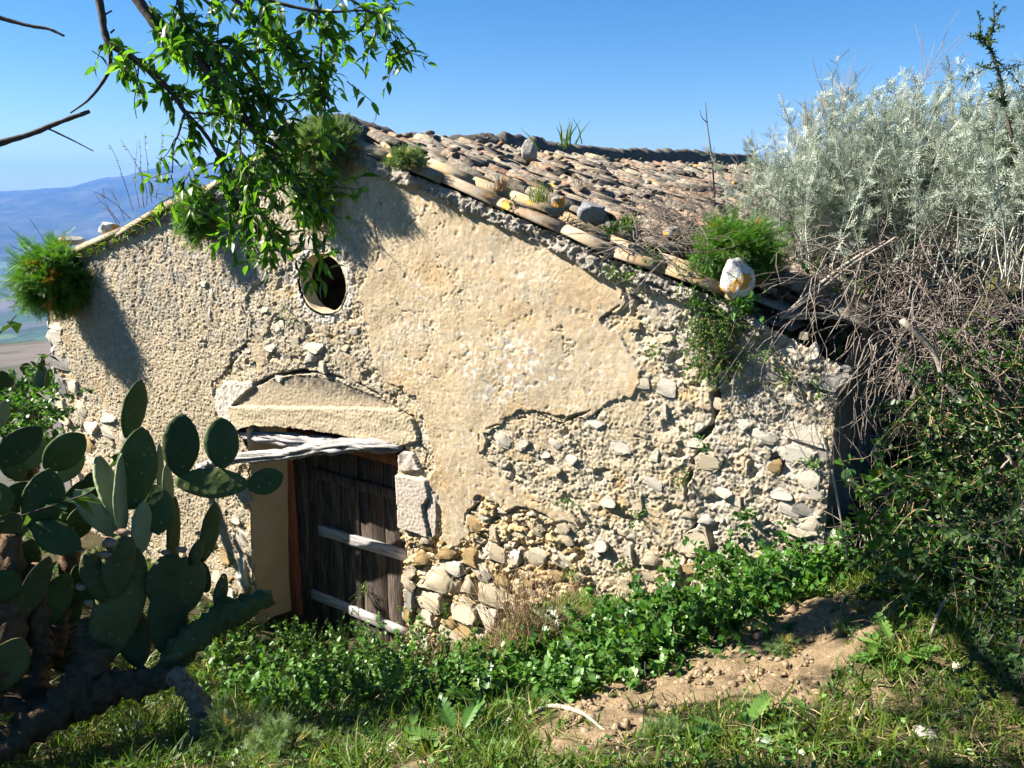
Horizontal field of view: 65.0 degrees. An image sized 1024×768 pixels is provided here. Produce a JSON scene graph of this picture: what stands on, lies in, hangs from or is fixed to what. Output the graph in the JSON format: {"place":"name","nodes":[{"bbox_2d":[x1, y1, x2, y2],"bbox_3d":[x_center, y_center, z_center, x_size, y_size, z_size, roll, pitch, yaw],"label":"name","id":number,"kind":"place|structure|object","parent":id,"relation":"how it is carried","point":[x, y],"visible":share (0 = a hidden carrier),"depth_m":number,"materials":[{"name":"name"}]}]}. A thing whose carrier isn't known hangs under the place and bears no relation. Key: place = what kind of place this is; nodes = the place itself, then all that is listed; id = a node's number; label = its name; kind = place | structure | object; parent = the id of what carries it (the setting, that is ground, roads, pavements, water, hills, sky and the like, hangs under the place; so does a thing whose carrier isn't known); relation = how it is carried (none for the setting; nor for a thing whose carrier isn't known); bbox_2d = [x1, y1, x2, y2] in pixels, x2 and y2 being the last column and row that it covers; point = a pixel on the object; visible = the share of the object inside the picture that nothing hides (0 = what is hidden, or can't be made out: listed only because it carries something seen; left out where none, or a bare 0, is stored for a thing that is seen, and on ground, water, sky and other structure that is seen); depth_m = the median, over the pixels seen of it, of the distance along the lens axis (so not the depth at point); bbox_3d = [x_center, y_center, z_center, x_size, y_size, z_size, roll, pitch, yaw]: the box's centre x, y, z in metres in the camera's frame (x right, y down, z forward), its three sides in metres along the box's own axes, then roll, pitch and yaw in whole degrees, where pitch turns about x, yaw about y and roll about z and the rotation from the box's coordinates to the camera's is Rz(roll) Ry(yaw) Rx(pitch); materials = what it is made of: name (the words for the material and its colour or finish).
{"place":"outdoors","nodes":[
{"label":"outdoors","id":0,"kind":"place"},
{"bbox_2d":[0,254,70,514],"bbox_3d":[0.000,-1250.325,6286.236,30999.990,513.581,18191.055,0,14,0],"label":"valley","id":1,"kind":"structure","parent":0,"point":[27,342],"depth_m":2528.68,"materials":[{"name":"plant"}]},
{"bbox_2d":[0,162,1016,253],"bbox_3d":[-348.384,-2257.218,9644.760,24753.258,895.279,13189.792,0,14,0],"label":"mountain","id":2,"kind":"structure","parent":0,"point":[54,210],"depth_m":8186.86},
{"bbox_2d":[0,243,1023,767],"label":"ground","id":3,"kind":"structure","parent":0,"point":[824,649],"depth_m":2.97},
{"bbox_2d":[0,358,53,481],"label":"bush","id":4,"kind":"object","parent":3,"relation":"on","point":[41,380],"visible":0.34,"depth_m":6.56,"materials":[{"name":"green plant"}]},
{"bbox_2d":[7,344,60,568],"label":"dark shrub","id":5,"kind":"object","parent":3,"relation":"on","point":[36,366],"visible":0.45,"depth_m":6.14,"materials":[{"name":"green plant"}]},
{"bbox_2d":[0,400,91,711],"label":"prickly pear","id":6,"kind":"object","parent":3,"relation":"on","point":[40,612],"visible":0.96,"depth_m":3.13,"materials":[{"name":"green plant"}]},
{"bbox_2d":[0,315,118,537],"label":"dark shrub","id":7,"kind":"object","parent":3,"relation":"on","point":[16,326],"visible":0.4,"depth_m":3.09,"materials":[{"name":"green plant"}]},
{"bbox_2d":[0,379,282,765],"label":"prickly pear","id":8,"kind":"object","parent":3,"relation":"on","point":[117,583],"visible":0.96,"depth_m":3.27,"materials":[{"name":"green plant"}]},
{"bbox_2d":[143,590,269,636],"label":"nettle clump","id":9,"kind":"object","parent":3,"relation":"on","point":[207,605],"visible":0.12,"depth_m":6.35,"materials":[{"name":"green plant"}]},
{"bbox_2d":[0,0,437,299],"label":"almond tree","id":10,"kind":"object","parent":3,"relation":"on","point":[229,103],"visible":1,"depth_m":3.05,"materials":[{"name":"green plant"}]},
{"bbox_2d":[178,693,273,762],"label":"feathery tuft","id":11,"kind":"object","parent":3,"relation":"on","point":[225,725],"visible":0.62,"depth_m":3.02,"materials":[{"name":"green plant"}]},
{"bbox_2d":[156,645,301,719],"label":"nettle clump","id":12,"kind":"object","parent":3,"relation":"on","point":[230,681],"visible":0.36,"depth_m":4.08,"materials":[{"name":"green plant"}]},
{"bbox_2d":[211,691,247,711],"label":"feathery tuft","id":13,"kind":"object","parent":3,"relation":"on","point":[227,701],"visible":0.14,"depth_m":3.77,"materials":[{"name":"green plant"}]},
{"bbox_2d":[201,625,282,674],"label":"nettle clump","id":14,"kind":"object","parent":3,"relation":"on","point":[224,656],"visible":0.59,"depth_m":5.48,"materials":[{"name":"green plant"}]},
{"bbox_2d":[239,632,317,675],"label":"nettle clump","id":15,"kind":"object","parent":3,"relation":"on","point":[281,654],"visible":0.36,"depth_m":5.48,"materials":[{"name":"green plant"}]},
{"bbox_2d":[233,709,326,767],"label":"feathery tuft","id":16,"kind":"object","parent":3,"relation":"on","point":[280,734],"visible":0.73,"depth_m":2.84,"materials":[{"name":"green plant"}]},
{"bbox_2d":[257,613,329,652],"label":"nettle clump","id":17,"kind":"object","parent":3,"relation":"on","point":[283,634],"visible":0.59,"depth_m":6.40,"materials":[{"name":"green plant"}]},
{"bbox_2d":[244,636,349,711],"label":"nettle clump","id":18,"kind":"object","parent":3,"relation":"on","point":[264,689],"visible":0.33,"depth_m":3.78,"materials":[{"name":"green plant"}]},
{"bbox_2d":[275,633,389,711],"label":"nettle clump","id":19,"kind":"object","parent":3,"relation":"on","point":[330,678],"visible":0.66,"depth_m":3.68,"materials":[{"name":"green plant"}]},
{"bbox_2d":[295,607,397,671],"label":"nettle clump","id":20,"kind":"object","parent":3,"relation":"on","point":[339,655],"visible":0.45,"depth_m":5.75,"materials":[{"name":"green plant"}]},
{"bbox_2d":[307,613,424,723],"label":"nettle clump","id":21,"kind":"object","parent":3,"relation":"on","point":[367,678],"visible":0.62,"depth_m":3.79,"materials":[{"name":"green plant"}]},
{"bbox_2d":[375,705,443,740],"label":"broad leaved plant","id":22,"kind":"object","parent":3,"relation":"on","point":[413,710],"visible":0.09,"depth_m":3.08,"materials":[{"name":"green plant"}]},
{"bbox_2d":[360,603,478,681],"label":"nettle clump","id":23,"kind":"object","parent":3,"relation":"on","point":[429,649],"visible":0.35,"depth_m":4.03,"materials":[{"name":"green plant"}]},
{"bbox_2d":[365,626,486,719],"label":"nettle clump","id":24,"kind":"object","parent":3,"relation":"on","point":[412,690],"visible":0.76,"depth_m":3.36,"materials":[{"name":"green plant"}]},
{"bbox_2d":[370,594,488,676],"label":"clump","id":25,"kind":"object","parent":3,"relation":"on","point":[432,645],"visible":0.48,"depth_m":3.86,"materials":[{"name":"plant"}]},
{"bbox_2d":[402,692,503,762],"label":"thistle","id":26,"kind":"object","parent":3,"relation":"on","point":[473,711],"visible":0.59,"depth_m":2.79,"materials":[{"name":"green plant"}]},
{"bbox_2d":[415,641,495,703],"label":"nettle clump","id":27,"kind":"object","parent":3,"relation":"on","point":[460,662],"visible":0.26,"depth_m":3.52,"materials":[{"name":"green plant"}]},
{"bbox_2d":[439,661,511,717],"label":"broad leaved plant","id":28,"kind":"object","parent":3,"relation":"on","point":[484,683],"visible":0.26,"depth_m":3.31,"materials":[{"name":"green plant"}]},
{"bbox_2d":[448,640,538,706],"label":"nettle clump","id":29,"kind":"object","parent":3,"relation":"on","point":[502,668],"visible":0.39,"depth_m":3.43,"materials":[{"name":"green plant"}]},
{"bbox_2d":[421,537,601,665],"bbox_3d":[0.043,1.004,3.700,0.734,0.586,0.726,9,16,32],"label":"dry weed","id":30,"kind":"object","parent":3,"relation":"on","point":[525,630],"visible":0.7,"depth_m":3.67,"materials":[{"name":"plant"}]},
{"bbox_2d":[0,542,1023,767],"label":"grass","id":31,"kind":"structure","parent":3,"relation":"on","point":[500,737],"depth_m":2.76,"materials":[{"name":"plant"}]},
{"bbox_2d":[0,507,1023,767],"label":"ground cover","id":32,"kind":"object","parent":3,"relation":"on","point":[584,749],"visible":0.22,"depth_m":2.74,"materials":[{"name":"green plant"}]},
{"bbox_2d":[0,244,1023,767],"bbox_3d":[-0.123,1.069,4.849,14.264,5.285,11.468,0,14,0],"label":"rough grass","id":33,"kind":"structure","parent":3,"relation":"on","point":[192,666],"depth_m":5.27,"materials":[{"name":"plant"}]},
{"bbox_2d":[4,564,1023,767],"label":"dry straw","id":34,"kind":"object","parent":3,"relation":"on","point":[792,709],"visible":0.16,"depth_m":2.73,"materials":[{"name":"plant"}]},
{"bbox_2d":[45,113,1000,662],"bbox_3d":[0.986,-0.368,9.367,7.608,4.710,9.136,10,17,34],"label":"stone hut","id":35,"kind":"object","parent":3,"relation":"on","point":[439,383],"visible":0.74,"depth_m":5.03,"materials":[{"name":"stone"}]},
{"bbox_2d":[0,363,96,481],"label":"creeper","id":36,"kind":"object","parent":35,"relation":"attached to","point":[50,412],"visible":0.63,"depth_m":5.75,"materials":[{"name":"green plant"}]},
{"bbox_2d":[0,221,98,325],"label":"feathery bush","id":37,"kind":"object","parent":35,"relation":"on","point":[49,277],"visible":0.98,"depth_m":7.03,"materials":[{"name":"green plant"}]},
{"bbox_2d":[98,222,119,234],"bbox_3d":[-3.515,-1.357,7.021,0.169,0.116,0.184,13,19,43],"label":"roof stone","id":38,"kind":"object","parent":35,"relation":"on","point":[105,227],"visible":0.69,"depth_m":6.95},
{"bbox_2d":[89,182,130,226],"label":"dry stalks","id":39,"kind":"object","parent":35,"relation":"on","point":[111,207],"visible":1,"depth_m":6.83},
{"bbox_2d":[109,135,163,210],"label":"dry stalk","id":40,"kind":"object","parent":35,"relation":"on","point":[134,177],"visible":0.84,"depth_m":6.58,"materials":[{"name":"brown plant"}]},
{"bbox_2d":[75,181,217,261],"bbox_3d":[-3.031,-1.281,6.482,2.160,0.690,0.190,9,16,34],"label":"grass fringe","id":41,"kind":"object","parent":35,"relation":"attached to","point":[126,236],"depth_m":6.66,"materials":[{"name":"plant"}]},
{"bbox_2d":[148,179,219,251],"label":"feathery bush","id":42,"kind":"object","parent":35,"relation":"attached to","point":[193,230],"visible":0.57,"depth_m":5.86,"materials":[{"name":"green plant"}]},
{"bbox_2d":[270,117,340,239],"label":"feathery bush","id":43,"kind":"object","parent":35,"relation":"attached to","point":[291,191],"visible":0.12,"depth_m":5.16,"materials":[{"name":"green plant"}]},
{"bbox_2d":[290,108,367,177],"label":"feathery bush","id":44,"kind":"object","parent":35,"relation":"attached to","point":[340,133],"visible":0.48,"depth_m":4.93,"materials":[{"name":"green plant"}]},
{"bbox_2d":[292,428,409,647],"bbox_3d":[-1.270,1.341,6.429,1.371,1.870,0.072,9,16,34],"label":"door","id":45,"kind":"structure","parent":35,"relation":"in","point":[349,534],"depth_m":6.41,"materials":[{"name":"brown wood"}]},
{"bbox_2d":[383,141,433,173],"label":"feathery bush","id":46,"kind":"object","parent":35,"relation":"on","point":[403,157],"visible":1,"depth_m":4.66,"materials":[{"name":"green plant"}]},
{"bbox_2d":[487,173,509,191],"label":"grass tuft","id":47,"kind":"object","parent":35,"relation":"on","point":[503,186],"visible":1,"depth_m":4.41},
{"bbox_2d":[521,138,537,162],"bbox_3d":[0.127,-1.675,5.765,0.107,0.167,0.093,5,15,21],"label":"roof stone","id":48,"kind":"object","parent":35,"relation":"on","point":[529,151],"visible":0.97,"depth_m":5.74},
{"bbox_2d":[526,177,552,203],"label":"grass tuft","id":49,"kind":"object","parent":35,"relation":"on","point":[539,198],"visible":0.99,"depth_m":4.34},
{"bbox_2d":[523,119,589,149],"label":"grass tuft","id":50,"kind":"object","parent":35,"relation":"on","point":[566,140],"visible":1,"depth_m":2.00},
{"bbox_2d":[551,196,564,207],"bbox_3d":[0.243,-0.956,4.224,0.072,0.064,0.077,-3,14,-11],"label":"roof stone","id":51,"kind":"object","parent":35,"relation":"on","point":[557,201],"visible":1,"depth_m":4.20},
{"bbox_2d":[577,202,605,223],"bbox_3d":[0.407,-0.884,4.152,0.144,0.112,0.122,-7,15,-28],"label":"roof stone","id":52,"kind":"object","parent":35,"relation":"on","point":[589,212],"visible":0.98,"depth_m":4.12,"materials":[{"name":"stone"}]},
{"bbox_2d":[599,215,631,240],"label":"grass tuft","id":53,"kind":"object","parent":35,"relation":"on","point":[614,229],"visible":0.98,"depth_m":4.08,"materials":[{"name":"green plant"}]},
{"bbox_2d":[616,210,640,241],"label":"grass tuft","id":54,"kind":"object","parent":35,"relation":"on","point":[627,222],"visible":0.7,"depth_m":4.27,"materials":[{"name":"green plant"}]},
{"bbox_2d":[552,157,815,307],"bbox_3d":[1.084,-0.933,4.593,1.292,0.779,2.798,5,14,20],"label":"dry brush","id":55,"kind":"object","parent":35,"relation":"on","point":[662,238],"visible":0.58,"depth_m":3.95,"materials":[{"name":"plant"}]},
{"bbox_2d":[667,277,758,392],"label":"plant","id":56,"kind":"object","parent":35,"relation":"attached to","point":[704,327],"visible":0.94,"depth_m":3.85,"materials":[{"name":"green plant"}]},
{"bbox_2d":[720,257,755,298],"bbox_3d":[1.055,-0.495,3.773,0.162,0.198,0.139,-4,14,-17],"label":"rock","id":57,"kind":"object","parent":35,"relation":"on","point":[736,278],"visible":0.95,"depth_m":3.73,"materials":[{"name":"stone"}]},
{"bbox_2d":[709,288,767,324],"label":"wall plant","id":58,"kind":"object","parent":35,"relation":"attached to","point":[745,308],"depth_m":3.72,"materials":[{"name":"green plant"}]},
{"bbox_2d":[726,505,757,536],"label":"wall plant","id":59,"kind":"object","parent":35,"relation":"attached to","point":[745,515],"depth_m":3.96,"materials":[{"name":"green plant"}]},
{"bbox_2d":[682,200,805,293],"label":"feathery bush","id":60,"kind":"object","parent":35,"relation":"on","point":[764,249],"visible":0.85,"depth_m":3.83,"materials":[{"name":"green plant"}]},
{"bbox_2d":[707,93,912,323],"bbox_3d":[1.677,-0.990,4.561,1.125,1.180,1.479,11,17,37],"label":"silver shrub","id":61,"kind":"object","parent":35,"relation":"on","point":[801,215],"visible":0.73,"depth_m":4.26,"materials":[{"name":"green plant"}]},
{"bbox_2d":[776,257,878,357],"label":"bramble","id":62,"kind":"object","parent":35,"relation":"on","point":[824,334],"visible":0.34,"depth_m":3.98,"materials":[{"name":"green plant"}]},
{"bbox_2d":[778,237,896,331],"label":"broken stalk","id":63,"kind":"object","parent":35,"relation":"on","point":[801,299],"visible":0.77,"depth_m":3.75,"materials":[{"name":"wood"}]},
{"bbox_2d":[701,49,975,298],"bbox_3d":[1.881,-1.092,4.545,1.268,1.375,1.394,-12,18,-41],"label":"silver shrub","id":64,"kind":"object","parent":35,"relation":"on","point":[831,147],"visible":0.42,"depth_m":4.21,"materials":[{"name":"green plant"}]},
{"bbox_2d":[785,11,985,160],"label":"dry stalks","id":65,"kind":"object","parent":35,"relation":"on","point":[861,113],"visible":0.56,"depth_m":4.43,"materials":[{"name":"plant"}]},
{"bbox_2d":[766,62,1018,312],"bbox_3d":[2.104,-1.078,4.386,1.384,1.280,1.536,0,14,0],"label":"silver shrub","id":66,"kind":"object","parent":35,"relation":"on","point":[850,120],"visible":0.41,"depth_m":4.09,"materials":[{"name":"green plant"}]},
{"bbox_2d":[852,52,1023,299],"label":"silver shrub","id":67,"kind":"object","parent":35,"relation":"on","point":[939,146],"visible":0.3,"depth_m":4.06,"materials":[{"name":"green plant"}]},
{"bbox_2d":[886,68,1023,280],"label":"silver shrub","id":68,"kind":"object","parent":35,"relation":"on","point":[996,221],"visible":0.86,"depth_m":3.51,"materials":[{"name":"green plant"}]},
{"bbox_2d":[959,1,1023,242],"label":"green shrub","id":69,"kind":"object","parent":35,"relation":"on","point":[980,37],"visible":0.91,"depth_m":3.49,"materials":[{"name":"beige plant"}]},
{"bbox_2d":[489,623,595,695],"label":"nettle clump","id":70,"kind":"object","parent":3,"relation":"on","point":[547,652],"visible":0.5,"depth_m":3.40,"materials":[{"name":"green plant"}]},
{"bbox_2d":[505,652,615,703],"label":"nettle clump","id":71,"kind":"object","parent":3,"relation":"on","point":[558,684],"visible":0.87,"depth_m":3.13,"materials":[{"name":"green plant"}]},
{"bbox_2d":[513,598,613,651],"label":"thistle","id":72,"kind":"object","parent":3,"relation":"on","point":[524,639],"visible":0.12,"depth_m":3.76,"materials":[{"name":"green plant"}]},
{"bbox_2d":[111,450,1019,767],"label":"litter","id":73,"kind":"object","parent":3,"relation":"on","point":[679,700],"visible":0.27,"depth_m":2.82,"materials":[{"name":"plant"}]},
{"bbox_2d":[528,704,619,742],"bbox_3d":[0.238,1.185,2.804,0.107,0.178,0.479,-11,17,-38],"label":"dead stick","id":74,"kind":"object","parent":3,"relation":"on","point":[568,708],"visible":0.8,"depth_m":2.90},
{"bbox_2d":[530,613,640,691],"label":"nettle clump","id":75,"kind":"object","parent":3,"relation":"on","point":[598,653],"visible":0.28,"depth_m":3.42,"materials":[{"name":"green plant"}]},
{"bbox_2d":[504,587,684,682],"bbox_3d":[0.438,1.192,3.607,0.753,0.622,0.803,9,17,34],"label":"bramble","id":76,"kind":"object","parent":3,"relation":"on","point":[594,615],"visible":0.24,"depth_m":3.56,"materials":[{"name":"green plant"}]},
{"bbox_2d":[559,640,646,681],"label":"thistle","id":77,"kind":"object","parent":3,"relation":"on","point":[577,653],"visible":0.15,"depth_m":3.31,"materials":[{"name":"green plant"}]},
{"bbox_2d":[562,619,667,695],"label":"nettle clump","id":78,"kind":"object","parent":3,"relation":"on","point":[656,667],"visible":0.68,"depth_m":3.22,"materials":[{"name":"green plant"}]},
{"bbox_2d":[579,598,663,656],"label":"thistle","id":79,"kind":"object","parent":3,"relation":"on","point":[610,612],"visible":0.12,"depth_m":3.68,"materials":[{"name":"green plant"}]},
{"bbox_2d":[570,574,710,678],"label":"bramble","id":80,"kind":"object","parent":3,"relation":"on","point":[657,628],"visible":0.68,"depth_m":3.35,"materials":[{"name":"green plant"}]},
{"bbox_2d":[577,556,732,659],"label":"bramble","id":81,"kind":"object","parent":3,"relation":"on","point":[636,594],"visible":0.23,"depth_m":3.56,"materials":[{"name":"green plant"}]},
{"bbox_2d":[634,714,690,749],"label":"feathery tuft","id":82,"kind":"object","parent":3,"relation":"on","point":[658,725],"visible":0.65,"depth_m":2.56,"materials":[{"name":"green plant"}]},
{"bbox_2d":[384,445,1019,762],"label":"soil clods","id":83,"kind":"object","parent":3,"relation":"on","point":[590,704],"visible":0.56,"depth_m":2.98,"materials":[{"name":"soil"}]},
{"bbox_2d":[647,548,796,659],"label":"bramble","id":84,"kind":"object","parent":3,"relation":"on","point":[723,624],"visible":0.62,"depth_m":3.39,"materials":[{"name":"green plant"}]},
{"bbox_2d":[612,528,850,627],"bbox_3d":[0.933,0.959,3.773,0.942,0.683,0.793,-8,16,-31],"label":"bramble","id":85,"kind":"object","parent":3,"relation":"on","point":[728,564],"visible":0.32,"depth_m":3.70,"materials":[{"name":"green plant"}]},
{"bbox_2d":[679,690,804,757],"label":"thistle","id":86,"kind":"object","parent":3,"relation":"on","point":[752,707],"visible":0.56,"depth_m":2.50,"materials":[{"name":"green plant"}]},
{"bbox_2d":[682,534,833,606],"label":"bramble","id":87,"kind":"object","parent":3,"relation":"on","point":[709,563],"visible":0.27,"depth_m":3.81,"materials":[{"name":"green plant"}]},
{"bbox_2d":[702,532,834,618],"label":"bramble","id":88,"kind":"object","parent":3,"relation":"on","point":[776,589],"visible":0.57,"depth_m":3.57,"materials":[{"name":"green plant"}]},
{"bbox_2d":[763,630,800,658],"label":"feathery tuft","id":89,"kind":"object","parent":3,"relation":"on","point":[785,650],"visible":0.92,"depth_m":3.13,"materials":[{"name":"green plant"}]},
{"bbox_2d":[724,483,894,582],"bbox_3d":[1.360,0.848,3.877,0.867,0.683,0.659,9,16,32],"label":"bramble","id":90,"kind":"object","parent":3,"relation":"on","point":[819,554],"visible":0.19,"depth_m":3.83,"materials":[{"name":"green plant"}]},
{"bbox_2d":[776,501,910,591],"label":"bramble","id":91,"kind":"object","parent":3,"relation":"on","point":[841,549],"visible":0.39,"depth_m":3.62,"materials":[{"name":"green plant"}]},
{"bbox_2d":[831,614,863,638],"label":"feathery tuft","id":92,"kind":"object","parent":3,"relation":"on","point":[842,625],"visible":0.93,"depth_m":3.14,"materials":[{"name":"green plant"}]},
{"bbox_2d":[701,103,1023,521],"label":"dry brush","id":93,"kind":"object","parent":3,"relation":"on","point":[948,290],"visible":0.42,"depth_m":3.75,"materials":[{"name":"plant"}]},
{"bbox_2d":[835,460,936,580],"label":"bramble","id":94,"kind":"object","parent":3,"relation":"on","point":[861,519],"visible":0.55,"depth_m":3.37,"materials":[{"name":"green plant"}]},
{"bbox_2d":[847,614,941,674],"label":"thistle","id":95,"kind":"object","parent":3,"relation":"on","point":[886,629],"visible":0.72,"depth_m":2.88,"materials":[{"name":"green plant"}]},
{"bbox_2d":[793,436,1004,566],"bbox_3d":[1.717,0.574,3.603,0.908,0.664,0.837,-10,17,-36],"label":"dry brush","id":96,"kind":"object","parent":3,"relation":"on","point":[872,518],"visible":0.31,"depth_m":3.57,"materials":[{"name":"plant"}]},
{"bbox_2d":[827,412,1023,649],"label":"bramble","id":97,"kind":"object","parent":3,"relation":"on","point":[939,550],"visible":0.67,"depth_m":3.00,"materials":[{"name":"green plant"}]},
{"bbox_2d":[915,724,939,740],"bbox_3d":[1.260,1.068,2.439,0.072,0.046,0.062,5,14,19],"label":"ground stone","id":98,"kind":"object","parent":3,"relation":"on","point":[919,728],"visible":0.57,"depth_m":2.43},
{"bbox_2d":[834,311,1023,549],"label":"bramble","id":99,"kind":"object","parent":3,"relation":"on","point":[972,426],"visible":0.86,"depth_m":3.17,"materials":[{"name":"green plant"}]},
{"bbox_2d":[831,318,1017,559],"bbox_3d":[1.708,0.225,3.303,0.798,0.971,0.246,0,14,0],"label":"bare branch","id":100,"kind":"object","parent":99,"relation":"attached to","point":[918,335],"visible":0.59,"depth_m":3.29,"materials":[{"name":"wood"}]},
{"bbox_2d":[884,67,1023,293],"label":"silver shrub","id":101,"kind":"object","parent":3,"relation":"on","point":[966,233],"visible":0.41,"depth_m":3.79,"materials":[{"name":"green plant"}]},
{"bbox_2d":[912,449,1023,740],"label":"dark shrub","id":102,"kind":"object","parent":3,"relation":"on","point":[1014,657],"visible":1,"depth_m":2.33,"materials":[{"name":"green plant"}]},
{"bbox_2d":[0,0,1023,190],"label":"sky","id":103,"kind":"structure","parent":0,"point":[643,73],"materials":[{"name":"blue"}]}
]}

